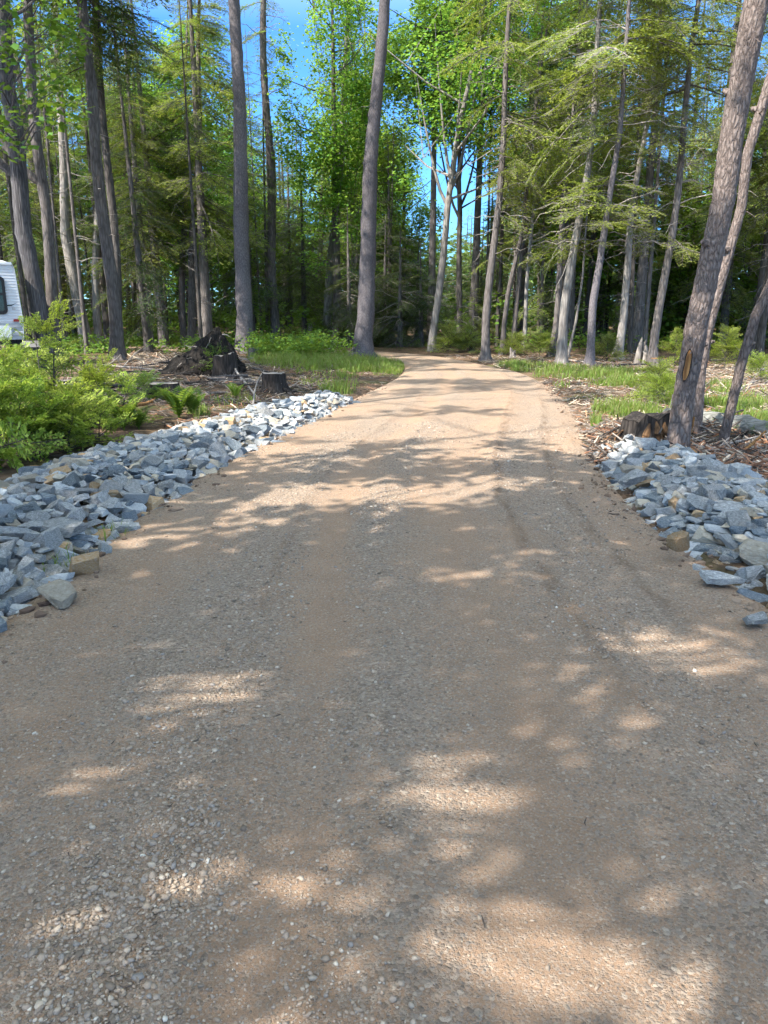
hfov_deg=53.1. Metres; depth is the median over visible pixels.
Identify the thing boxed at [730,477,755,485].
rock
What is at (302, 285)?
hemlock tree
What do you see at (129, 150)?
hemlock tree
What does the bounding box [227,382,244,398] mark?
fern
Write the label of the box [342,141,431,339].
hemlock tree
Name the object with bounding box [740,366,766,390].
fallen branch
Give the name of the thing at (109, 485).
rock
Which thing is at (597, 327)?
hemlock tree
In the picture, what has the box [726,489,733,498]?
rock
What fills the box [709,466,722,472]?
rock
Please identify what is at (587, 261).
tree
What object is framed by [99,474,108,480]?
rock
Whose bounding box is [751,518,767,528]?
rock
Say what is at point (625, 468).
rock
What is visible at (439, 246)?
hemlock tree
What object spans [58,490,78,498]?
rock
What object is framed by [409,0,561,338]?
maple tree
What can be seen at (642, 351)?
snag
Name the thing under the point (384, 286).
hemlock tree
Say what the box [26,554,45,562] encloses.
rock
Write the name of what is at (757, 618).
rock
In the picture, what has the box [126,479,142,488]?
rock
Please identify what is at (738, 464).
rock
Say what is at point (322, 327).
hemlock sapling
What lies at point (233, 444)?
rock
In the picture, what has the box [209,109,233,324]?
hemlock tree
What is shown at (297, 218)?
hemlock tree
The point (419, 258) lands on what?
hemlock tree
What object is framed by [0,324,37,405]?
hemlock sapling
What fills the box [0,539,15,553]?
rock
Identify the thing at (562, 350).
hemlock tree
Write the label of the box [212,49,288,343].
hemlock tree
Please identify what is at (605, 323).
hemlock tree
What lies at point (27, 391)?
hemlock sapling
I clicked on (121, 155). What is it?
maple tree
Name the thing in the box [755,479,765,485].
rock
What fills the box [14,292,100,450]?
hemlock sapling
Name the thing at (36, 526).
rock
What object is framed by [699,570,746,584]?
rock
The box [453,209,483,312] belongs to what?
hemlock tree
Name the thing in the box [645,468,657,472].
rock
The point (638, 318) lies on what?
hemlock tree
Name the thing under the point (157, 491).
rock
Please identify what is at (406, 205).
maple tree
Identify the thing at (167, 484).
rock
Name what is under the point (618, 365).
fallen branch
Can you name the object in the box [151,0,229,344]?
hemlock tree
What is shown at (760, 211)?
hemlock tree
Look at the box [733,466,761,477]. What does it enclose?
rock
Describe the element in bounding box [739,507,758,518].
rock
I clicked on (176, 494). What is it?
rock
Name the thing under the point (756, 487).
rock
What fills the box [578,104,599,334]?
hemlock tree
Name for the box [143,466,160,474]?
rock
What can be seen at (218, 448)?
rock
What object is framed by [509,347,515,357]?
snag
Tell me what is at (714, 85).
hemlock tree
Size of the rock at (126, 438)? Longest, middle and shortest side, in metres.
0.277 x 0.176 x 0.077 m
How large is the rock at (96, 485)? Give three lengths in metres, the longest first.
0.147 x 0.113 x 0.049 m
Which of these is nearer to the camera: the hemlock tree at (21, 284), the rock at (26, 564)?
the rock at (26, 564)
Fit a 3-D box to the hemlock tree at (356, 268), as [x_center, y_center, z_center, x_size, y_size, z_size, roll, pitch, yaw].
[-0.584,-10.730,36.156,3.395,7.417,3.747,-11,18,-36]
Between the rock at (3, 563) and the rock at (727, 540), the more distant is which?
the rock at (727, 540)
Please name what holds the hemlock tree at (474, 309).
on the ground at (146, 428)
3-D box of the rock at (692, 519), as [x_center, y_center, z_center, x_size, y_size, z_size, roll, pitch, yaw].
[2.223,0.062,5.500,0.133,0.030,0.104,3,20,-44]
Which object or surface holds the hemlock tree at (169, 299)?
on the ground at (146, 428)
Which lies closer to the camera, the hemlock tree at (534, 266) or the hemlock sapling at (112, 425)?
the hemlock sapling at (112, 425)
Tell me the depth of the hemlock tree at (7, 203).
33.74 m
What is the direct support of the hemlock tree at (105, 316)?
on the ground at (146, 428)
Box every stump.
[140,382,180,401]
[206,352,239,381]
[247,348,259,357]
[259,372,298,394]
[586,410,701,441]
[649,358,670,369]
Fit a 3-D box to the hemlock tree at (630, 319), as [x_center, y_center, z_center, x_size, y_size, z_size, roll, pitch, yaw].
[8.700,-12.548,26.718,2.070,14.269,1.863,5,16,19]
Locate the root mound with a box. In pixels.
[157,326,250,376]
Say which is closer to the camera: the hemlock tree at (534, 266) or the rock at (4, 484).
the rock at (4, 484)
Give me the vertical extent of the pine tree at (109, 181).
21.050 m
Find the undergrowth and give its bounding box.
[1,286,767,358]
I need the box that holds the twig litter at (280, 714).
[68,444,756,986]
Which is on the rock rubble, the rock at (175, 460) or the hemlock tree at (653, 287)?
the rock at (175, 460)
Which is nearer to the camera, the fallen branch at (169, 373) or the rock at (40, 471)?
the rock at (40, 471)
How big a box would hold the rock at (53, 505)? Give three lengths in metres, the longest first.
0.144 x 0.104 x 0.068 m
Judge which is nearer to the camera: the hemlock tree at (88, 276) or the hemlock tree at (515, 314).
the hemlock tree at (515, 314)
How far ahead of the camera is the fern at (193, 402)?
11.22 m
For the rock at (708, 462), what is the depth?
6.60 m
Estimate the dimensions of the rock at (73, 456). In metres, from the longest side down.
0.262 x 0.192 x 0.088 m
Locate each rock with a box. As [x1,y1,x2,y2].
[0,480,10,487]
[0,504,14,517]
[0,517,13,525]
[0,526,31,538]
[0,536,18,542]
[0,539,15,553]
[0,548,11,562]
[0,557,8,571]
[0,572,17,595]
[5,510,23,523]
[5,519,20,526]
[6,482,23,490]
[7,484,24,494]
[12,570,23,584]
[13,556,34,574]
[14,503,33,512]
[15,546,33,559]
[17,473,39,483]
[18,466,47,475]
[22,529,40,541]
[23,510,50,522]
[24,488,36,495]
[25,483,47,491]
[25,521,43,531]
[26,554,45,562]
[28,500,41,511]
[30,579,44,594]
[31,527,64,550]
[32,468,52,473]
[36,579,76,609]
[37,486,55,494]
[42,517,86,537]
[44,556,66,565]
[44,564,69,576]
[45,499,62,510]
[49,465,71,473]
[51,483,67,489]
[58,455,83,462]
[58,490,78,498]
[58,502,74,515]
[60,457,73,463]
[62,472,80,487]
[65,458,88,465]
[65,507,85,521]
[69,551,98,575]
[72,545,94,554]
[73,488,99,495]
[79,474,96,482]
[85,519,103,527]
[88,489,110,504]
[89,482,99,488]
[90,490,121,497]
[91,450,105,455]
[97,497,124,515]
[98,480,123,491]
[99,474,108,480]
[103,469,121,477]
[105,449,119,455]
[106,530,119,540]
[108,441,123,448]
[108,465,127,475]
[112,476,128,484]
[120,492,149,503]
[121,454,143,462]
[123,436,134,442]
[123,482,143,492]
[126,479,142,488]
[129,449,143,454]
[132,479,147,485]
[140,455,162,468]
[142,436,156,440]
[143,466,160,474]
[144,454,163,462]
[145,447,158,455]
[155,487,164,497]
[157,430,178,443]
[157,479,173,488]
[162,453,170,459]
[167,491,181,498]
[169,450,186,456]
[170,457,183,469]
[172,463,183,468]
[173,469,186,483]
[187,442,209,448]
[187,474,193,482]
[190,458,206,468]
[196,468,204,474]
[199,432,213,438]
[199,436,214,444]
[206,442,227,457]
[210,416,221,419]
[224,437,241,450]
[242,426,261,433]
[257,407,274,415]
[271,410,283,419]
[618,469,648,486]
[619,463,638,473]
[622,453,645,462]
[635,438,658,450]
[635,479,654,487]
[637,504,662,516]
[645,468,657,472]
[647,462,659,470]
[651,471,663,478]
[654,474,678,486]
[656,514,667,519]
[662,484,685,491]
[665,453,679,458]
[666,530,689,551]
[667,459,685,465]
[668,496,678,511]
[671,470,682,476]
[679,447,695,452]
[685,516,702,523]
[686,466,716,477]
[686,493,718,511]
[690,464,706,469]
[690,542,724,552]
[691,487,698,493]
[696,483,725,500]
[697,454,715,459]
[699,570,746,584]
[700,458,720,469]
[704,470,725,479]
[704,523,729,534]
[706,512,720,515]
[707,547,721,555]
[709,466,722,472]
[712,559,722,564]
[713,500,752,519]
[713,532,720,539]
[715,464,736,472]
[717,505,738,522]
[717,534,738,549]
[719,551,741,562]
[721,472,737,479]
[725,510,750,534]
[725,566,738,570]
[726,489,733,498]
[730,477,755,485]
[731,462,751,469]
[731,485,740,495]
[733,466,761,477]
[738,521,757,532]
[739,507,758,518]
[739,538,767,565]
[742,611,767,624]
[748,491,767,498]
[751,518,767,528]
[752,536,767,542]
[753,485,761,490]
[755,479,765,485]
[757,501,767,508]
[763,565,767,573]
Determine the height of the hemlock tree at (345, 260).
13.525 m
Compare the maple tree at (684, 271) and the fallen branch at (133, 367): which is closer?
the fallen branch at (133, 367)
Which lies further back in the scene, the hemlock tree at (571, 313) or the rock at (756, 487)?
the hemlock tree at (571, 313)
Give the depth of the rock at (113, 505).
5.83 m
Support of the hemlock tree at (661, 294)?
on the ground at (146, 428)
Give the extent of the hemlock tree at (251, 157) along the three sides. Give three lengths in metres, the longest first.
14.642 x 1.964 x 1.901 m
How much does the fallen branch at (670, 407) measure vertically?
0.447 m
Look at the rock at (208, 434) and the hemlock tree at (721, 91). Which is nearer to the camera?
the rock at (208, 434)
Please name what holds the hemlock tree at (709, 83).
on the ground at (146, 428)
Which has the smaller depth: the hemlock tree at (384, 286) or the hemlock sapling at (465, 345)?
the hemlock sapling at (465, 345)
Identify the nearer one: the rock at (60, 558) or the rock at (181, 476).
the rock at (60, 558)
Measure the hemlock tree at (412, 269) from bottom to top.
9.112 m
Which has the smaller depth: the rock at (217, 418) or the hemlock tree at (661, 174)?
the rock at (217, 418)
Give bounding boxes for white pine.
[228,0,254,353]
[349,0,389,357]
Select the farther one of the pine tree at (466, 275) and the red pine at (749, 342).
the pine tree at (466, 275)
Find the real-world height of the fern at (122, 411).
0.427 m
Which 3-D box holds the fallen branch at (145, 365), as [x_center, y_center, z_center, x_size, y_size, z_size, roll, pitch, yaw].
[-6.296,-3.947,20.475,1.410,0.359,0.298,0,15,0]
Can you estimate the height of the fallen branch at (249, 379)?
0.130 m
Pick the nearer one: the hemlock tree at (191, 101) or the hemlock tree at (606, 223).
the hemlock tree at (606, 223)
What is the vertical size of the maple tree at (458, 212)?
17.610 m
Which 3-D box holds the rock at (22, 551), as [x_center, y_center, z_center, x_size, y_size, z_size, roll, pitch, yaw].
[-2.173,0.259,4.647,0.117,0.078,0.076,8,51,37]
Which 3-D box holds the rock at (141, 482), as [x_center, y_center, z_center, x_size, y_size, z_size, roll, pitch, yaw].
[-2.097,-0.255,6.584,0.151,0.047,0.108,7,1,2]
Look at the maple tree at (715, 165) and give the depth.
43.67 m
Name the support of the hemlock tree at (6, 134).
on the ground at (146, 428)
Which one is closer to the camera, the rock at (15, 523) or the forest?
the rock at (15, 523)
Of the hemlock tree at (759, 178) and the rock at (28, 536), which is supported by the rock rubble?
the rock at (28, 536)
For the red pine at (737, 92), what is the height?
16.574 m
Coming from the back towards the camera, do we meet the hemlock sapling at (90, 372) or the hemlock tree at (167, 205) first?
the hemlock tree at (167, 205)
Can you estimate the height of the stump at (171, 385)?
0.384 m
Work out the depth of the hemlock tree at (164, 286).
36.67 m
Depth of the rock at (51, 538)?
4.88 m
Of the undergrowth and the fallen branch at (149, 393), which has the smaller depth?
the fallen branch at (149, 393)
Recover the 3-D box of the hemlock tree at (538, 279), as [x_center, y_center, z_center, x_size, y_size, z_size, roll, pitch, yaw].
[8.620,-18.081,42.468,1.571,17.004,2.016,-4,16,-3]
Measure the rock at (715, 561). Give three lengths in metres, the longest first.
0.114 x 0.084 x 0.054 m
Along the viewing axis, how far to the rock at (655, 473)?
6.76 m
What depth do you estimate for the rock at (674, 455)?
7.16 m
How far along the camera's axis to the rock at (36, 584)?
4.40 m
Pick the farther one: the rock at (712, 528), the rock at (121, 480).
the rock at (121, 480)
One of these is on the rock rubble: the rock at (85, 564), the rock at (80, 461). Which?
the rock at (80, 461)
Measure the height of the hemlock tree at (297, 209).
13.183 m
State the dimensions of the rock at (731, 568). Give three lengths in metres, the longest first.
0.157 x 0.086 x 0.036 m
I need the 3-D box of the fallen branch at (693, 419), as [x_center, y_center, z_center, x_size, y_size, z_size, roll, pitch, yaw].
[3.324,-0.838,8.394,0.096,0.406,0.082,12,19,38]
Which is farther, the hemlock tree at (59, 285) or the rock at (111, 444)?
the hemlock tree at (59, 285)
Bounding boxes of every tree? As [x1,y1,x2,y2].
[0,0,87,360]
[0,0,88,323]
[0,0,98,366]
[0,50,63,337]
[0,94,42,344]
[0,96,12,347]
[0,104,40,339]
[0,175,31,272]
[2,26,119,331]
[6,18,43,278]
[10,0,161,356]
[12,0,181,360]
[13,2,94,347]
[14,8,85,350]
[16,14,91,342]
[25,38,91,250]
[36,3,101,353]
[37,7,89,336]
[37,66,60,328]
[37,69,84,306]
[44,43,92,330]
[45,0,136,344]
[47,13,84,334]
[50,54,90,303]
[55,61,132,342]
[56,92,92,318]
[65,23,129,313]
[69,92,92,276]
[73,81,179,292]
[76,20,173,332]
[79,80,181,329]
[84,24,152,288]
[86,6,182,352]
[89,0,219,346]
[91,0,190,348]
[105,0,163,338]
[107,47,132,331]
[108,0,162,334]
[111,0,251,336]
[122,88,128,333]
[139,0,232,345]
[143,8,187,326]
[146,16,176,333]
[148,0,267,336]
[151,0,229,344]
[151,86,186,332]
[158,32,188,307]
[160,80,186,303]
[163,0,214,337]
[166,205,175,332]
[168,80,188,292]
[171,177,187,321]
[172,0,220,306]
[188,0,216,328]
[198,174,295,314]
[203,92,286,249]
[209,41,265,229]
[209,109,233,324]
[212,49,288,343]
[227,148,262,334]
[228,0,300,344]
[232,31,264,337]
[233,138,280,333]
[249,21,280,340]
[250,92,281,332]
[254,0,395,343]
[255,142,320,331]
[256,107,312,328]
[256,117,319,332]
[259,129,286,319]
[276,151,332,340]
[277,109,314,325]
[277,120,323,308]
[284,134,308,302]
[285,154,346,325]
[294,143,344,327]
[305,104,402,303]
[305,167,358,319]
[306,170,360,323]
[307,11,418,282]
[311,154,380,325]
[315,199,384,346]
[318,114,415,242]
[319,0,375,339]
[328,209,405,344]
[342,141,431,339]
[356,123,451,333]
[368,0,577,351]
[370,0,528,344]
[372,208,418,345]
[372,225,432,348]
[378,89,409,286]
[383,236,464,347]
[384,0,500,342]
[393,168,417,245]
[405,209,428,338]
[407,219,424,324]
[408,214,427,322]
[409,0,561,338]
[419,220,429,319]
[423,238,452,327]
[425,223,479,330]
[435,0,581,360]
[435,207,454,330]
[439,283,496,351]
[448,219,470,320]
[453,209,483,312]
[454,208,473,283]
[462,171,518,340]
[463,216,495,335]
[470,4,513,279]
[475,0,568,340]
[480,0,588,354]
[480,14,532,345]
[481,78,529,289]
[483,76,512,337]
[483,237,511,320]
[485,0,619,330]
[491,0,576,350]
[495,182,536,313]
[499,0,560,352]
[510,99,518,321]
[512,211,556,346]
[516,54,588,333]
[517,0,626,356]
[518,0,676,364]
[519,0,635,347]
[520,0,618,342]
[532,131,664,345]
[535,0,713,365]
[537,32,540,331]
[539,0,602,349]
[554,8,648,338]
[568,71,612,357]
[578,5,630,345]
[578,66,678,338]
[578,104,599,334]
[581,0,730,359]
[582,0,767,362]
[583,235,623,330]
[587,20,630,340]
[597,1,715,349]
[598,61,634,343]
[603,4,688,232]
[606,102,648,328]
[611,0,664,353]
[614,46,717,341]
[617,15,652,346]
[635,189,754,345]
[636,0,691,344]
[644,0,767,303]
[649,3,693,339]
[660,0,728,336]
[674,93,767,344]
[675,206,767,343]
[676,56,726,274]
[684,56,758,291]
[687,3,724,274]
[690,4,729,263]
[696,104,767,334]
[704,16,767,302]
[707,10,730,127]
[733,59,766,279]
[733,79,767,355]
[737,23,767,357]
[746,30,767,309]
[746,111,767,310]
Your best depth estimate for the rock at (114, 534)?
5.37 m
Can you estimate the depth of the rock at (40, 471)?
6.56 m
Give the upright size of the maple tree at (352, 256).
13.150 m
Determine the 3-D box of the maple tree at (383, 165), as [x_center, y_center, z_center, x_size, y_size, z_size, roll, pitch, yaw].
[-1.083,-17.148,39.910,6.115,16.455,6.100,0,15,0]
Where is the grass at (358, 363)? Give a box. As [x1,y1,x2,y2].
[42,332,767,571]
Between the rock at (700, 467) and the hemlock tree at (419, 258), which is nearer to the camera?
the rock at (700, 467)
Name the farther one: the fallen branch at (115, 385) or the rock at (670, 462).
the fallen branch at (115, 385)
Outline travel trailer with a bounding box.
[0,260,25,343]
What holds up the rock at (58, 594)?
on the gravel road
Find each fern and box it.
[108,397,141,430]
[121,403,151,429]
[153,385,199,419]
[177,386,205,412]
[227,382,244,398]
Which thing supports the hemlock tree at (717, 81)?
on the ground at (146, 428)
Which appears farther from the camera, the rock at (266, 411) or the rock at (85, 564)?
the rock at (266, 411)
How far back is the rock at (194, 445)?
8.07 m
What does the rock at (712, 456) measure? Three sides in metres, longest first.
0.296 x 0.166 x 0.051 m
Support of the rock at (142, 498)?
on the ground at (146, 428)
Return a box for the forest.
[1,162,755,326]
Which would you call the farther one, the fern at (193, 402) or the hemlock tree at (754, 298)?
the hemlock tree at (754, 298)
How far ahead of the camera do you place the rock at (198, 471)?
7.44 m
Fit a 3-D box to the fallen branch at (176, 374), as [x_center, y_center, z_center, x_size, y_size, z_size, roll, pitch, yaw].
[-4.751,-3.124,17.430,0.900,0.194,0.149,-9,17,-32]
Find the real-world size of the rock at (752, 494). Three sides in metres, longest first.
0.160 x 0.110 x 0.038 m
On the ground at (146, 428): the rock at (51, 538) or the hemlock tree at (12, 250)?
the hemlock tree at (12, 250)
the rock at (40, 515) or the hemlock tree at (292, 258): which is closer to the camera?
the rock at (40, 515)
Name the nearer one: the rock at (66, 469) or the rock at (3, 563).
the rock at (3, 563)
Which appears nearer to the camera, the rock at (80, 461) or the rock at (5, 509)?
the rock at (5, 509)
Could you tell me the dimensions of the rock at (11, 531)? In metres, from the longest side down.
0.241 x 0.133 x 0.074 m
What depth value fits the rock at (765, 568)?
4.48 m
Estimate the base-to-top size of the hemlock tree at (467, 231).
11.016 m
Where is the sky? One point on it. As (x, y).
(292, 7)
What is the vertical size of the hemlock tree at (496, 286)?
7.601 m
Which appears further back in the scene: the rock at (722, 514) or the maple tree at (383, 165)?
the maple tree at (383, 165)
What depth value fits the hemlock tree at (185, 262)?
43.44 m
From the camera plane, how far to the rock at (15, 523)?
5.05 m
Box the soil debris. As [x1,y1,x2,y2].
[0,383,767,663]
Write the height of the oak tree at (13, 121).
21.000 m
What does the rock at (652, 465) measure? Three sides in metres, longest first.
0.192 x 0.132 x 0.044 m
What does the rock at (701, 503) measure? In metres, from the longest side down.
0.241 x 0.169 x 0.122 m
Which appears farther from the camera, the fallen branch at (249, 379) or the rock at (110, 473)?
the fallen branch at (249, 379)
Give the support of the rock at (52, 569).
on the ground at (146, 428)
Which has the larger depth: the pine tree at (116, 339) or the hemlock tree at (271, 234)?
the hemlock tree at (271, 234)
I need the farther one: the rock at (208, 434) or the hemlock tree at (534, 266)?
the hemlock tree at (534, 266)
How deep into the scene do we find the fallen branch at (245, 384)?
14.55 m
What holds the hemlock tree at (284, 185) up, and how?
on the ground at (146, 428)
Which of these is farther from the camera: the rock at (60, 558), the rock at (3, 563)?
the rock at (60, 558)
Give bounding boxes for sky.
[0,0,767,306]
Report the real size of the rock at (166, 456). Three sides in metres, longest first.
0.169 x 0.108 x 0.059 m
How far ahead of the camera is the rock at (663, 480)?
6.46 m
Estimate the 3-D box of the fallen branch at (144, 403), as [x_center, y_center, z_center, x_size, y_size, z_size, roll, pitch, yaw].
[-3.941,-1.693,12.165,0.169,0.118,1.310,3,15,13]
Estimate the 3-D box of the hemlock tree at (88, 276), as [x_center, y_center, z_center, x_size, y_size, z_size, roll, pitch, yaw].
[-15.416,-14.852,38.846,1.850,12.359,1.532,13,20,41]
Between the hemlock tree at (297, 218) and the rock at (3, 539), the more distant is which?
the hemlock tree at (297, 218)
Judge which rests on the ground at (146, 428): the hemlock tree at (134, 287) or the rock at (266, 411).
the hemlock tree at (134, 287)
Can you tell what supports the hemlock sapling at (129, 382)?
on the ground at (146, 428)
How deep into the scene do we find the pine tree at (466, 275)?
49.77 m
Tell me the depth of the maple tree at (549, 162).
38.17 m
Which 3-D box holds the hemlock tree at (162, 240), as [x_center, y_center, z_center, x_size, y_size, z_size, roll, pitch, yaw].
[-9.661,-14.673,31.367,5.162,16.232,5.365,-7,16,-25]
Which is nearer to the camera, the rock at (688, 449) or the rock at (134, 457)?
the rock at (134, 457)
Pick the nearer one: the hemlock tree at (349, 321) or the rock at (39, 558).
the rock at (39, 558)
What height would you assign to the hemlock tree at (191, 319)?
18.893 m
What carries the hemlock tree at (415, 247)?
on the ground at (146, 428)
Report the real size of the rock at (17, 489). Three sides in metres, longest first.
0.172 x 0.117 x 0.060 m
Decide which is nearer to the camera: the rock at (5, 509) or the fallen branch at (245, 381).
the rock at (5, 509)
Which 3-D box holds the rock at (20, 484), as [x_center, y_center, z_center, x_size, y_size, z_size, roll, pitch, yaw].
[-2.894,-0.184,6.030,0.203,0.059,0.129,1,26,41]
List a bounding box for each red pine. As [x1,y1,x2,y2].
[666,0,767,446]
[692,71,767,433]
[717,279,767,443]
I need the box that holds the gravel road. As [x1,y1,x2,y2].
[0,345,767,1023]
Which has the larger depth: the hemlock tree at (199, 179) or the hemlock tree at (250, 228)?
the hemlock tree at (250, 228)
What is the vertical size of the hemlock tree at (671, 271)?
13.265 m
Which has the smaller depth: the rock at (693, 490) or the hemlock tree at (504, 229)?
the rock at (693, 490)
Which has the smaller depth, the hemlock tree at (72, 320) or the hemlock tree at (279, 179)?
the hemlock tree at (72, 320)
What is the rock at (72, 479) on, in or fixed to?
on the rock rubble
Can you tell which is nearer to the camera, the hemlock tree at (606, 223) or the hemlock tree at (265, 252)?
the hemlock tree at (606, 223)
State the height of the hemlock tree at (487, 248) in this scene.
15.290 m
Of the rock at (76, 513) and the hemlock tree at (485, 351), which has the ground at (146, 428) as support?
the hemlock tree at (485, 351)
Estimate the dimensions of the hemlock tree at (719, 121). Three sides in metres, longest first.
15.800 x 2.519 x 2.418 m
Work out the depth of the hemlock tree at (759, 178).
26.70 m
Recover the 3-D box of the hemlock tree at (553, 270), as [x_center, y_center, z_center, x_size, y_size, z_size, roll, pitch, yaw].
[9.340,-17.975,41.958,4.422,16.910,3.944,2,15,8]
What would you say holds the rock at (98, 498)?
on the rock rubble
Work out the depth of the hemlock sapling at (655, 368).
14.75 m
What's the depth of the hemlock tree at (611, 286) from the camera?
48.81 m
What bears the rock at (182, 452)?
on the rock rubble
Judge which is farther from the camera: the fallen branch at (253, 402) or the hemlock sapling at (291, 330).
the hemlock sapling at (291, 330)
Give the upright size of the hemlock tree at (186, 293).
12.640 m
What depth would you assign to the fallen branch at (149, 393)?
13.53 m
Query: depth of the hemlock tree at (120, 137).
36.82 m
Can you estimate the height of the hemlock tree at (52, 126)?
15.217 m
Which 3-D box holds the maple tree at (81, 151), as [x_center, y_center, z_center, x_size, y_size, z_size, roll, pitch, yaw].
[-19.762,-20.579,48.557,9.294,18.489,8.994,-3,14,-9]
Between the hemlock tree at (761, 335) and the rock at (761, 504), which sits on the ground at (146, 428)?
the hemlock tree at (761, 335)
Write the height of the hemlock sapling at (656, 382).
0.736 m
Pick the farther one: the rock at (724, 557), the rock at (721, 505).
the rock at (721, 505)
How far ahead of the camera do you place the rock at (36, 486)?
5.97 m
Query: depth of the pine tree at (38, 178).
21.60 m
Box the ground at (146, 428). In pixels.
[0,312,767,606]
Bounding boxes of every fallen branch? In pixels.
[46,384,123,387]
[105,387,199,393]
[112,351,162,369]
[115,365,155,372]
[117,398,154,409]
[122,361,167,369]
[124,340,159,364]
[149,371,189,374]
[160,370,193,377]
[182,379,215,384]
[199,391,227,393]
[207,374,281,383]
[212,371,248,376]
[213,369,261,377]
[219,376,250,380]
[231,380,259,385]
[234,358,259,398]
[252,366,265,404]
[252,367,268,372]
[252,374,300,382]
[615,363,647,366]
[658,394,699,433]
[690,417,694,440]
[720,429,767,444]
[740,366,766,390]
[745,430,765,447]
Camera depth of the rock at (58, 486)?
6.01 m
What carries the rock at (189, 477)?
on the ground at (146, 428)
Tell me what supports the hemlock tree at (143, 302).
on the ground at (146, 428)
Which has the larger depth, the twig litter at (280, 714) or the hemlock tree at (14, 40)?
the hemlock tree at (14, 40)
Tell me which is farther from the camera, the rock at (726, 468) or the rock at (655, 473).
the rock at (655, 473)
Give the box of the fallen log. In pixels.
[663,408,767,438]
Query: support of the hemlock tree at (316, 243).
on the ground at (146, 428)
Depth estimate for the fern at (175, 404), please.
11.05 m
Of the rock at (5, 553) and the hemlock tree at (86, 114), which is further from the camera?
the hemlock tree at (86, 114)
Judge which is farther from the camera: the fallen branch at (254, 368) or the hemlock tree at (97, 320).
the hemlock tree at (97, 320)
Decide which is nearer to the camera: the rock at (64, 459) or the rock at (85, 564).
the rock at (85, 564)
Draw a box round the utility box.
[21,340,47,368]
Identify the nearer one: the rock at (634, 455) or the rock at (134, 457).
the rock at (134, 457)
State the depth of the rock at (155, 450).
7.58 m
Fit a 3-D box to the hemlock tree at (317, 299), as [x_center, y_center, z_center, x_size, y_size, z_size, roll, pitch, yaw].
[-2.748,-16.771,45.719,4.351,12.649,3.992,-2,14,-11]
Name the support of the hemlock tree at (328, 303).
on the ground at (146, 428)
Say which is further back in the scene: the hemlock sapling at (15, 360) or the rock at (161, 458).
the hemlock sapling at (15, 360)
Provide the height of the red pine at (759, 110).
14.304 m
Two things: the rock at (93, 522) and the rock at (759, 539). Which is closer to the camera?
the rock at (759, 539)
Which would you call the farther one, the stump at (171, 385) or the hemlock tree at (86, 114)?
the hemlock tree at (86, 114)
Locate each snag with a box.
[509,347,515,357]
[632,337,647,363]
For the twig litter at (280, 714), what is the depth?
2.79 m
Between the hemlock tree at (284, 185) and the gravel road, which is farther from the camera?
the hemlock tree at (284, 185)
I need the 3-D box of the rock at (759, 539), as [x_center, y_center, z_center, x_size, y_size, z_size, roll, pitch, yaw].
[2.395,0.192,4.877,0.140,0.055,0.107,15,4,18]
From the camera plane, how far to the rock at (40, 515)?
5.20 m
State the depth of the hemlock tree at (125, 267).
43.04 m
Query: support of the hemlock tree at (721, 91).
on the ground at (146, 428)
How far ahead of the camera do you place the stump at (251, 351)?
24.96 m
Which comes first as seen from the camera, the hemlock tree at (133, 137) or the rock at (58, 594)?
the rock at (58, 594)
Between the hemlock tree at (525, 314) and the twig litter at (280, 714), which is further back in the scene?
the hemlock tree at (525, 314)
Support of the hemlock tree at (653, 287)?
on the ground at (146, 428)
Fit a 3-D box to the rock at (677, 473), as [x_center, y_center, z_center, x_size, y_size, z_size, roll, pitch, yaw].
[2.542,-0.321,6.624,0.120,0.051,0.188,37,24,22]
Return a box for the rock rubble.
[0,390,767,632]
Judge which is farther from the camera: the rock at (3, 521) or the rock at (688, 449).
the rock at (688, 449)
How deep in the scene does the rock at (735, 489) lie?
5.87 m
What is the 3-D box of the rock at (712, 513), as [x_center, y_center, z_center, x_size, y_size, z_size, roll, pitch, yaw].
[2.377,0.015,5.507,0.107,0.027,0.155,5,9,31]
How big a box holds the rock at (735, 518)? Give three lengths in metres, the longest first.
0.275 x 0.152 x 0.070 m
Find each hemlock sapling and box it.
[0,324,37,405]
[0,345,71,444]
[0,359,66,471]
[0,373,74,461]
[4,312,103,441]
[7,384,116,453]
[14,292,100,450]
[48,395,136,450]
[61,348,139,428]
[81,370,163,429]
[124,369,176,400]
[180,335,200,351]
[191,342,227,370]
[278,324,305,342]
[303,320,332,341]
[331,323,354,345]
[425,318,471,352]
[451,321,480,353]
[496,330,536,355]
[517,326,555,355]
[582,332,629,362]
[622,369,675,404]
[628,355,679,393]
[658,326,683,367]
[709,323,741,368]
[745,351,767,382]
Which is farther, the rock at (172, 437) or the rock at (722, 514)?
the rock at (172, 437)
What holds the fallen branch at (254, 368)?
on the ground at (146, 428)
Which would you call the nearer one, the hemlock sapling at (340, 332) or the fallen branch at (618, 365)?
the fallen branch at (618, 365)
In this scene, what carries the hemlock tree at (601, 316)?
on the ground at (146, 428)

